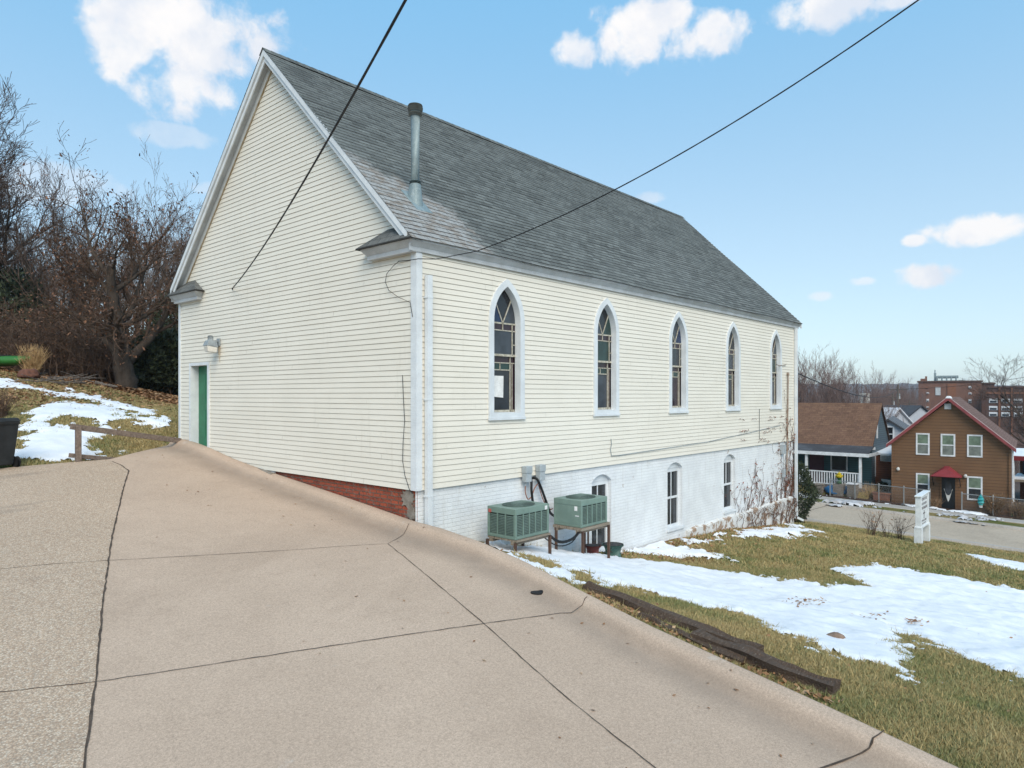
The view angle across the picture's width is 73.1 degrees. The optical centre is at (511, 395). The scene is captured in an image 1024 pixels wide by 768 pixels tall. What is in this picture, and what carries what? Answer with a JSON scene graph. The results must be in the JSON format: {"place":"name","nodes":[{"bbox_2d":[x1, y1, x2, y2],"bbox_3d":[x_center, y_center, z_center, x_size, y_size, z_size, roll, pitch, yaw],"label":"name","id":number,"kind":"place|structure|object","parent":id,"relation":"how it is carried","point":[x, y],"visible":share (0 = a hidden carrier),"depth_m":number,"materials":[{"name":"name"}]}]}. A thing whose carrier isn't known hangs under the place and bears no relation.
{"place":"outdoors","nodes":[
{"label":"outdoors","id":0,"kind":"place"},
{"bbox_2d":[0,369,1023,767],"bbox_3d":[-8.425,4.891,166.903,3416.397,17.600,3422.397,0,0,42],"label":"ground","id":1,"kind":"structure","parent":0,"point":[894,565],"depth_m":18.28,"materials":[{"name":"plant"}]},
{"bbox_2d":[0,389,21,417],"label":"dead shrub","id":2,"kind":"object","parent":1,"relation":"on","point":[4,408],"visible":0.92,"depth_m":18.92,"materials":[{"name":"brown plant"}]},
{"bbox_2d":[0,355,31,365],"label":"kayak","id":3,"kind":"object","parent":1,"relation":"on","point":[7,360],"visible":0.94,"depth_m":25.34,"materials":[{"name":"green plastic"}]},
{"bbox_2d":[0,268,33,329],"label":"evergreen bush","id":4,"kind":"object","parent":1,"relation":"on","point":[13,293],"visible":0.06,"depth_m":32.64,"materials":[{"name":"green plant"}]},
{"bbox_2d":[0,131,34,253],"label":"bare tree","id":5,"kind":"object","parent":1,"relation":"on","point":[15,187],"visible":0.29,"depth_m":40.86,"materials":[{"name":"brown plant"}]},
{"bbox_2d":[1,208,55,318],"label":"bare tree","id":6,"kind":"object","parent":1,"relation":"on","point":[31,260],"visible":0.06,"depth_m":35.72,"materials":[{"name":"brown plant"}]},
{"bbox_2d":[16,368,41,377],"bbox_3d":[-17.024,-0.793,24.360,0.752,0.347,0.917,0,0,-30],"label":"boulder","id":7,"kind":"object","parent":1,"relation":"on","point":[32,373],"visible":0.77,"depth_m":24.09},
{"bbox_2d":[0,264,63,341],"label":"evergreen bush","id":8,"kind":"object","parent":1,"relation":"on","point":[15,283],"visible":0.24,"depth_m":31.37,"materials":[{"name":"green plant"}]},
{"bbox_2d":[14,342,51,371],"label":"ornamental grass","id":9,"kind":"object","parent":1,"relation":"on","point":[35,360],"depth_m":25.48,"materials":[{"name":"plant"}]},
{"bbox_2d":[0,292,72,353],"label":"brush shrub","id":10,"kind":"object","parent":1,"relation":"on","point":[3,331],"visible":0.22,"depth_m":28.67,"materials":[{"name":"brown plant"}]},
{"bbox_2d":[0,310,81,366],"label":"brush shrub","id":11,"kind":"object","parent":1,"relation":"on","point":[24,328],"visible":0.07,"depth_m":29.59,"materials":[{"name":"brown plant"}]},
{"bbox_2d":[0,299,105,376],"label":"brush shrub","id":12,"kind":"object","parent":1,"relation":"on","point":[20,328],"visible":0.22,"depth_m":28.09,"materials":[{"name":"brown plant"}]},
{"bbox_2d":[0,71,107,282],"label":"bare tree","id":13,"kind":"object","parent":1,"relation":"on","point":[7,223],"visible":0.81,"depth_m":31.60,"materials":[{"name":"brown plant"}]},
{"bbox_2d":[14,370,96,384],"bbox_3d":[-15.887,-0.602,24.075,2.404,0.594,3.290,0,0,42],"label":"brush pile","id":14,"kind":"object","parent":1,"relation":"on","point":[54,378],"visible":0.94,"depth_m":24.04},
{"bbox_2d":[0,319,112,379],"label":"brush shrub","id":15,"kind":"object","parent":1,"relation":"on","point":[65,356],"visible":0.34,"depth_m":27.78,"materials":[{"name":"brown plant"}]},
{"bbox_2d":[0,203,136,320],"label":"bare tree","id":16,"kind":"object","parent":1,"relation":"on","point":[59,251],"visible":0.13,"depth_m":36.45,"materials":[{"name":"brown plant"}]},
{"bbox_2d":[0,289,142,382],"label":"brush shrub","id":17,"kind":"object","parent":1,"relation":"on","point":[95,367],"visible":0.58,"depth_m":27.63,"materials":[{"name":"brown plant"}]},
{"bbox_2d":[9,287,133,349],"bbox_3d":[-21.244,-2.721,32.666,8.053,4.100,7.412,0,0,41],"label":"brush shrub","id":18,"kind":"object","parent":1,"relation":"on","point":[56,316],"visible":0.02,"depth_m":31.16,"materials":[{"name":"brown plant"}]},
{"bbox_2d":[0,144,169,336],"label":"bare tree","id":19,"kind":"object","parent":1,"relation":"on","point":[17,246],"visible":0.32,"depth_m":32.26,"materials":[{"name":"brown plant"}]},
{"bbox_2d":[0,378,171,461],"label":"snow","id":20,"kind":"structure","parent":1,"relation":"on","point":[56,442],"depth_m":18.79,"materials":[{"name":"snow"}]},
{"bbox_2d":[26,315,146,381],"bbox_3d":[-18.187,-1.949,30.988,5.760,2.998,6.089,0,0,-3],"label":"brush shrub","id":21,"kind":"object","parent":1,"relation":"on","point":[97,344],"visible":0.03,"depth_m":29.92,"materials":[{"name":"brown plant"}]},
{"bbox_2d":[21,208,153,331],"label":"bare tree","id":22,"kind":"object","parent":1,"relation":"on","point":[111,260],"visible":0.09,"depth_m":44.16,"materials":[{"name":"brown plant"}]},
{"bbox_2d":[0,367,177,410],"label":"leaf litter","id":23,"kind":"object","parent":1,"relation":"on","point":[171,397],"visible":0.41,"depth_m":23.90,"materials":[{"name":"plant"}]},
{"bbox_2d":[0,370,177,465],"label":"grass","id":24,"kind":"structure","parent":1,"relation":"on","point":[172,413],"depth_m":19.21,"materials":[{"name":"plant"}]},
{"bbox_2d":[7,135,201,337],"bbox_3d":[-20.007,-6.176,33.705,9.378,11.760,6.006,0,0,-4],"label":"bare tree","id":25,"kind":"object","parent":1,"relation":"on","point":[153,273],"visible":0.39,"depth_m":33.74,"materials":[{"name":"brown plant"}]},
{"bbox_2d":[8,121,202,388],"bbox_3d":[-13.951,-4.720,25.997,7.688,9.491,7.668,0,0,42],"label":"oak tree","id":26,"kind":"object","parent":1,"relation":"on","point":[117,325],"visible":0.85,"depth_m":25.56,"materials":[{"name":"plant"}]},
{"bbox_2d":[68,424,181,461],"bbox_3d":[-9.228,1.192,16.698,0.159,1.121,2.737,0,0,31],"label":"wooden railing","id":27,"kind":"object","parent":1,"relation":"on","point":[78,455],"visible":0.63,"depth_m":16.07,"materials":[{"name":"brown wood"}]},
{"bbox_2d":[129,333,177,391],"bbox_3d":[-14.780,-1.256,28.265,2.546,2.628,2.590,0,0,42],"label":"evergreen bush","id":28,"kind":"object","parent":1,"relation":"on","point":[149,351],"visible":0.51,"depth_m":27.53,"materials":[{"name":"green plant"}]},
{"bbox_2d":[133,327,177,393],"bbox_3d":[-14.353,-1.382,28.727,2.992,3.178,2.922,0,0,42],"label":"evergreen bush","id":29,"kind":"object","parent":1,"relation":"on","point":[171,335],"visible":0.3,"depth_m":27.88,"materials":[{"name":"green plant"}]},
{"bbox_2d":[111,185,200,326],"bbox_3d":[-16.938,-5.973,37.861,9.156,11.308,6.506,0,0,-17],"label":"bare tree","id":30,"kind":"object","parent":1,"relation":"on","point":[177,225],"visible":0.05,"depth_m":36.61,"materials":[{"name":"brown plant"}]},
{"bbox_2d":[138,293,177,332],"bbox_3d":[-15.715,-2.675,33.975,5.505,5.608,5.480,0,0,42],"label":"evergreen bush","id":31,"kind":"object","parent":1,"relation":"on","point":[157,318],"visible":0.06,"depth_m":32.64,"materials":[{"name":"green plant"}]},
{"bbox_2d":[149,343,177,395],"bbox_3d":[-13.992,-1.132,29.113,2.930,2.683,2.964,0,0,42],"label":"evergreen bush","id":32,"kind":"object","parent":1,"relation":"on","point":[175,390],"visible":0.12,"depth_m":28.21,"materials":[{"name":"green plant"}]},
{"bbox_2d":[167,47,803,552],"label":"church","id":33,"kind":"structure","parent":1,"relation":"on","point":[633,359],"depth_m":15.20,"materials":[{"name":"beige"}]},
{"bbox_2d":[199,366,206,445],"bbox_3d":[-7.742,0.273,17.575,0.932,2.055,0.053,0,0,42],"label":"door","id":34,"kind":"structure","parent":33,"relation":"in","point":[202,369],"depth_m":17.69,"materials":[{"name":"wood"}]},
{"bbox_2d":[232,0,406,289],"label":"utility cable","id":35,"kind":"object","parent":33,"relation":"attached to","point":[366,70],"visible":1,"depth_m":6.90,"materials":[{"name":"rubber"}]},
{"bbox_2d":[488,279,525,420],"bbox_3d":[-0.143,-0.907,13.630,0.188,2.763,1.070,0,0,42],"label":"arched window","id":36,"kind":"structure","parent":33,"relation":"in","point":[506,323],"depth_m":13.74,"materials":[{"name":"white glass"}]},
{"bbox_2d":[592,474,607,551],"bbox_3d":[2.049,2.777,16.177,0.220,1.868,0.880,0,0,42],"label":"basement window","id":37,"kind":"structure","parent":33,"relation":"in","point":[600,483],"depth_m":16.32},
{"bbox_2d":[593,298,619,415],"bbox_3d":[2.170,-0.907,16.225,0.188,2.763,1.070,0,0,42],"label":"arched window","id":38,"kind":"structure","parent":33,"relation":"in","point":[606,326],"depth_m":16.36,"materials":[{"name":"white glass"}]},
{"bbox_2d":[398,0,918,261],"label":"utility cable","id":39,"kind":"object","parent":33,"relation":"attached to","point":[695,144],"visible":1,"depth_m":10.08,"materials":[{"name":"rubber"}]},
{"bbox_2d":[667,462,684,531],"bbox_3d":[4.378,2.727,18.790,0.220,1.828,0.900,0,0,42],"label":"basement window","id":40,"kind":"structure","parent":33,"relation":"in","point":[673,470],"depth_m":18.91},
{"bbox_2d":[668,311,688,412],"bbox_3d":[4.483,-0.907,18.820,0.188,2.763,1.070,0,0,42],"label":"arched window","id":41,"kind":"structure","parent":33,"relation":"in","point":[678,335],"depth_m":18.99,"materials":[{"name":"white glass"}]},
{"bbox_2d":[723,455,736,513],"bbox_3d":[6.674,2.702,21.365,0.220,1.778,0.900,0,0,42],"label":"basement window","id":42,"kind":"structure","parent":33,"relation":"in","point":[728,460],"depth_m":21.51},
{"bbox_2d":[725,322,740,410],"bbox_3d":[6.796,-0.907,21.415,0.188,2.763,1.070,0,0,42],"label":"arched window","id":43,"kind":"structure","parent":33,"relation":"in","point":[733,346],"depth_m":21.63,"materials":[{"name":"white glass"}]},
{"bbox_2d":[722,390,797,527],"bbox_3d":[8.371,2.731,23.032,0.198,5.866,6.115,0,0,42],"label":"dead vine","id":44,"kind":"object","parent":33,"relation":"attached to","point":[787,482],"visible":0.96,"depth_m":24.04,"materials":[{"name":"brown plant"}]},
{"bbox_2d":[769,330,782,409],"bbox_3d":[9.108,-0.907,24.010,0.188,2.763,1.070,0,0,42],"label":"arched window","id":45,"kind":"structure","parent":33,"relation":"in","point":[775,391],"depth_m":24.24,"materials":[{"name":"white glass"}]},
{"bbox_2d":[486,500,551,553],"bbox_3d":[0.135,2.532,12.693,0.722,1.119,1.034,0,0,42],"label":"air conditioner","id":46,"kind":"object","parent":1,"relation":"on","point":[518,522],"visible":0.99,"depth_m":12.45,"materials":[{"name":"green metal"}]},
{"bbox_2d":[553,493,609,557],"bbox_3d":[1.441,2.809,14.321,0.742,1.473,1.004,0,0,42],"label":"air conditioner","id":47,"kind":"object","parent":1,"relation":"on","point":[582,513],"visible":1,"depth_m":14.07,"materials":[{"name":"green metal"}]},
{"bbox_2d":[585,543,600,553],"bbox_3d":[1.765,3.400,15.091,0.360,0.273,0.368,0,0,42],"label":"bucket","id":48,"kind":"object","parent":1,"relation":"on","point":[592,548],"visible":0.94,"depth_m":14.99,"materials":[{"name":"plastic"}]},
{"bbox_2d":[582,581,763,651],"bbox_3d":[1.963,2.865,8.924,2.588,0.451,0.272,0,0,44],"label":"landscape timber","id":49,"kind":"object","parent":1,"relation":"on","point":[679,620],"visible":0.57,"depth_m":8.83,"materials":[{"name":"brown wood"}]},
{"bbox_2d":[637,612,746,665],"bbox_3d":[2.116,2.911,8.283,0.163,0.276,1.506,0,0,-39],"label":"landscape timber","id":50,"kind":"object","parent":1,"relation":"on","point":[732,655],"visible":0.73,"depth_m":8.05,"materials":[{"name":"brown wood"}]},
{"bbox_2d":[585,591,843,708],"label":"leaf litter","id":51,"kind":"object","parent":1,"relation":"on","point":[759,672],"visible":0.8,"depth_m":7.53,"materials":[{"name":"brown plant"}]},
{"bbox_2d":[485,523,1023,684],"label":"snow","id":52,"kind":"structure","parent":1,"relation":"on","point":[959,614],"depth_m":12.51,"materials":[{"name":"snow"}]},
{"bbox_2d":[602,542,623,556],"bbox_3d":[2.275,3.493,15.574,0.488,0.303,0.494,0,0,42],"label":"bucket","id":53,"kind":"object","parent":52,"relation":"on","point":[615,548],"visible":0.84,"depth_m":15.44,"materials":[{"name":"green plastic"}]},
{"bbox_2d":[621,525,811,564],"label":"leaf litter","id":54,"kind":"object","parent":52,"relation":"on","point":[706,540],"visible":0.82,"depth_m":18.97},
{"bbox_2d":[786,596,928,625],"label":"leaf litter","id":55,"kind":"object","parent":52,"relation":"on","point":[910,621],"visible":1,"depth_m":12.03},
{"bbox_2d":[500,531,1022,723],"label":"leaf litter","id":56,"kind":"object","parent":1,"relation":"on","point":[821,568],"visible":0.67,"depth_m":11.77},
{"bbox_2d":[690,628,840,695],"bbox_3d":[2.785,2.988,7.753,1.638,0.354,0.322,0,0,42],"label":"landscape timber","id":57,"kind":"object","parent":1,"relation":"on","point":[756,657],"visible":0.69,"depth_m":7.56,"materials":[{"name":"brown wood"}]},
{"bbox_2d":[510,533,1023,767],"bbox_3d":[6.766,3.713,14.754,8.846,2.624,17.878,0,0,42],"label":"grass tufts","id":58,"kind":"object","parent":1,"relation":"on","point":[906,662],"visible":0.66,"depth_m":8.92,"materials":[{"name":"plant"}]},
{"bbox_2d":[793,459,821,522],"bbox_3d":[11.046,3.770,27.179,2.106,2.854,2.080,0,0,42],"label":"evergreen shrub","id":59,"kind":"object","parent":1,"relation":"on","point":[808,484],"visible":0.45,"depth_m":26.72,"materials":[{"name":"green plant"}]},
{"bbox_2d":[798,344,828,402],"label":"bare tree","id":60,"kind":"object","parent":1,"relation":"on","point":[800,393],"visible":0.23,"depth_m":72.12,"materials":[{"name":"brown plant"}]},
{"bbox_2d":[798,349,859,402],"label":"bare tree","id":61,"kind":"object","parent":1,"relation":"on","point":[816,392],"visible":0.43,"depth_m":72.19,"materials":[{"name":"brown plant"}]},
{"bbox_2d":[801,351,866,402],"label":"bare tree","id":62,"kind":"object","parent":1,"relation":"on","point":[822,388],"visible":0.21,"depth_m":77.95,"materials":[{"name":"brown plant"}]},
{"bbox_2d":[833,483,844,498],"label":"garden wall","id":63,"kind":"structure","parent":1,"relation":"on","point":[841,492],"depth_m":39.07,"materials":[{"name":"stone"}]},
{"bbox_2d":[793,403,889,501],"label":"blue house","id":64,"kind":"structure","parent":1,"relation":"on","point":[847,441],"depth_m":41.65,"materials":[{"name":"teal siding"},{"name":"brown asphalt shingles"},{"name":"white painted wood"}]},
{"bbox_2d":[809,454,823,480],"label":"front door","id":65,"kind":"structure","parent":64,"relation":"in","point":[816,462],"depth_m":42.28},
{"bbox_2d":[830,455,847,471],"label":"window","id":66,"kind":"structure","parent":64,"relation":"in","point":[837,463],"depth_m":41.41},
{"bbox_2d":[846,482,859,499],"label":"stone pillar","id":67,"kind":"structure","parent":1,"relation":"on","point":[850,493],"depth_m":38.65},
{"bbox_2d":[822,357,891,412],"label":"bare tree","id":68,"kind":"object","parent":1,"relation":"on","point":[866,398],"visible":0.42,"depth_m":72.86,"materials":[{"name":"brown plant"}]},
{"bbox_2d":[858,506,883,534],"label":"dead shrub","id":69,"kind":"object","parent":1,"relation":"on","point":[874,527],"visible":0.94,"depth_m":24.13,"materials":[{"name":"brown plant"}]},
{"bbox_2d":[872,491,890,503],"bbox_3d":[20.481,5.753,38.128,0.940,0.875,0.820,0,0,42],"label":"terracotta planter","id":70,"kind":"object","parent":1,"relation":"on","point":[888,495],"visible":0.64,"depth_m":37.85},
{"bbox_2d":[875,446,890,490],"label":"rusty lean to","id":71,"kind":"object","parent":1,"relation":"on","point":[883,463],"visible":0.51,"depth_m":40.60,"materials":[{"name":"orange"}]},
{"bbox_2d":[858,371,911,404],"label":"bare tree","id":72,"kind":"object","parent":1,"relation":"on","point":[887,386],"visible":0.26,"depth_m":125.54,"materials":[{"name":"brown plant"}]},
{"bbox_2d":[859,393,913,425],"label":"house","id":73,"kind":"structure","parent":1,"relation":"on","point":[906,419],"depth_m":84.62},
{"bbox_2d":[877,389,913,422],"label":"bare tree","id":74,"kind":"object","parent":1,"relation":"on","point":[889,409],"visible":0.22,"depth_m":70.93,"materials":[{"name":"brown plant"}]},
{"bbox_2d":[886,416,908,445],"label":"house","id":75,"kind":"structure","parent":1,"relation":"on","point":[896,426],"depth_m":57.87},
{"bbox_2d":[889,513,913,539],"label":"dead shrub","id":76,"kind":"object","parent":1,"relation":"on","point":[898,533],"visible":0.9,"depth_m":24.22,"materials":[{"name":"brown plant"}]},
{"bbox_2d":[884,405,928,421],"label":"house","id":77,"kind":"structure","parent":1,"relation":"on","point":[913,413],"depth_m":97.95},
{"bbox_2d":[794,517,1023,552],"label":"kerb","id":78,"kind":"structure","parent":1,"relation":"on","point":[998,547],"depth_m":27.01,"materials":[{"name":"concrete"}]},
{"bbox_2d":[799,500,1023,530],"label":"kerb","id":79,"kind":"structure","parent":1,"relation":"on","point":[931,517],"depth_m":32.74,"materials":[{"name":"concrete"}]},
{"bbox_2d":[914,490,929,542],"bbox_3d":[13.957,4.154,23.501,0.236,1.728,1.376,0,0,42],"label":"church sign","id":80,"kind":"object","parent":1,"relation":"on","point":[922,529],"visible":0.98,"depth_m":23.15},
{"bbox_2d":[829,478,1023,519],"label":"chain link fence","id":81,"kind":"object","parent":1,"relation":"on","point":[878,484],"visible":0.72,"depth_m":36.50,"materials":[{"name":"metal"}]},
{"bbox_2d":[917,370,982,412],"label":"apartment block","id":82,"kind":"structure","parent":1,"relation":"on","point":[938,395],"depth_m":162.17,"materials":[{"name":"orange brick"}]},
{"bbox_2d":[886,396,1017,518],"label":"brown house","id":83,"kind":"structure","parent":1,"relation":"on","point":[949,449],"depth_m":35.90,"materials":[{"name":"wood"}]},
{"bbox_2d":[916,433,929,454],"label":"window","id":84,"kind":"structure","parent":83,"relation":"in","point":[922,439],"depth_m":36.64,"materials":[{"name":"white glass"}]},
{"bbox_2d":[916,473,929,493],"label":"window","id":85,"kind":"structure","parent":83,"relation":"in","point":[922,479],"depth_m":36.66,"materials":[{"name":"white glass"}]},
{"bbox_2d":[941,434,954,456],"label":"window","id":86,"kind":"structure","parent":83,"relation":"in","point":[947,440],"depth_m":35.96,"materials":[{"name":"white glass"}]},
{"bbox_2d":[942,477,954,511],"bbox_3d":[22.714,5.114,35.959,0.601,1.814,0.041,0,0,37],"label":"door","id":87,"kind":"structure","parent":83,"relation":"in","point":[948,484],"depth_m":35.95,"materials":[{"name":"black wood"}]},
{"bbox_2d":[967,435,982,457],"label":"window","id":88,"kind":"structure","parent":83,"relation":"in","point":[974,442],"depth_m":35.27,"materials":[{"name":"white glass"}]},
{"bbox_2d":[967,476,982,500],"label":"window","id":89,"kind":"structure","parent":83,"relation":"in","point":[974,484],"depth_m":35.29,"materials":[{"name":"white glass"}]},
{"bbox_2d":[982,382,995,415],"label":"apartment block","id":90,"kind":"structure","parent":1,"relation":"on","point":[984,401],"depth_m":174.56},
{"bbox_2d":[959,354,1023,445],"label":"bare tree","id":91,"kind":"object","parent":1,"relation":"on","point":[1018,411],"visible":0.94,"depth_m":49.15,"materials":[{"name":"brown plant"}]},
{"bbox_2d":[985,386,1023,446],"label":"apartment block","id":92,"kind":"structure","parent":1,"relation":"on","point":[993,409],"depth_m":148.30,"materials":[{"name":"red brick"}]},
{"bbox_2d":[1014,448,1023,501],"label":"porch house","id":93,"kind":"structure","parent":1,"relation":"on","point":[1019,456],"depth_m":42.28,"materials":[{"name":"white"}]},
{"bbox_2d":[0,0,1023,385],"label":"sky","id":94,"kind":"structure","parent":0,"point":[878,198],"materials":[{"name":"blue"}]},
{"bbox_2d":[86,439,957,767],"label":"driveway","id":95,"kind":"structure","parent":0,"point":[436,697],"depth_m":7.22,"materials":[{"name":"concrete"}]},
{"bbox_2d":[0,460,127,767],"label":"aggregate slab","id":96,"kind":"structure","parent":95,"relation":"on","point":[63,515],"depth_m":8.27,"materials":[{"name":"concrete"}]},
{"bbox_2d":[0,418,20,466],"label":"wheeled bin","id":97,"kind":"object","parent":96,"relation":"on","point":[8,432],"visible":1,"depth_m":14.71,"materials":[{"name":"black plastic"}]},
{"bbox_2d":[83,461,128,767],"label":"joint","id":98,"kind":"object","parent":95,"relation":"on","point":[92,701],"visible":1,"depth_m":7.25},
{"bbox_2d":[0,598,584,691],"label":"joint","id":99,"kind":"object","parent":95,"relation":"on","point":[290,651],"visible":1,"depth_m":7.28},
{"bbox_2d":[390,545,655,767],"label":"joint","id":100,"kind":"object","parent":95,"relation":"on","point":[535,669],"visible":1,"depth_m":7.07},
{"bbox_2d":[820,730,884,767],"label":"crack","id":101,"kind":"object","parent":95,"relation":"on","point":[845,759],"visible":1,"depth_m":5.97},
{"bbox_2d":[623,521,1023,589],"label":"grass","id":102,"kind":"structure","parent":0,"point":[955,546],"depth_m":19.19,"materials":[{"name":"plant"}]},
{"bbox_2d":[798,383,1020,402],"bbox_3d":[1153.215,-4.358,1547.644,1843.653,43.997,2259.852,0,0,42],"label":"hills","id":103,"kind":"structure","parent":0,"point":[867,386],"depth_m":1192.76,"materials":[{"name":"grey plant"}]},
{"bbox_2d":[798,504,1023,548],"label":"street","id":104,"kind":"structure","parent":0,"point":[982,534],"depth_m":30.52,"materials":[{"name":"asphalt"}]},
{"bbox_2d":[798,497,1023,526],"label":"verge","id":105,"kind":"structure","parent":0,"point":[955,517],"depth_m":33.41,"materials":[{"name":"snow"}]},
{"bbox_2d":[794,495,1003,520],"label":"snow bank","id":106,"kind":"structure","parent":105,"relation":"on","point":[862,503],"depth_m":35.37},
{"bbox_2d":[799,493,1023,523],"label":"sidewalk","id":107,"kind":"structure","parent":0,"point":[936,511],"depth_m":34.61,"materials":[{"name":"concrete"}]},
{"bbox_2d":[820,495,987,515],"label":"snow bank","id":108,"kind":"structure","parent":107,"relation":"on","point":[960,511],"depth_m":34.68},
{"bbox_2d":[822,494,1023,518],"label":"bark mulch","id":109,"kind":"object","parent":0,"point":[908,503],"visible":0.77,"depth_m":37.02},
{"bbox_2d":[976,492,1012,516],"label":"dead shrub","id":110,"kind":"object","parent":109,"relation":"on","point":[996,509],"visible":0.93,"depth_m":33.91,"materials":[{"name":"brown plant"}]},
{"bbox_2d":[1006,499,1023,519],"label":"dead shrub","id":111,"kind":"object","parent":109,"relation":"on","point":[1018,510],"visible":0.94,"depth_m":33.40,"materials":[{"name":"brown plant"}]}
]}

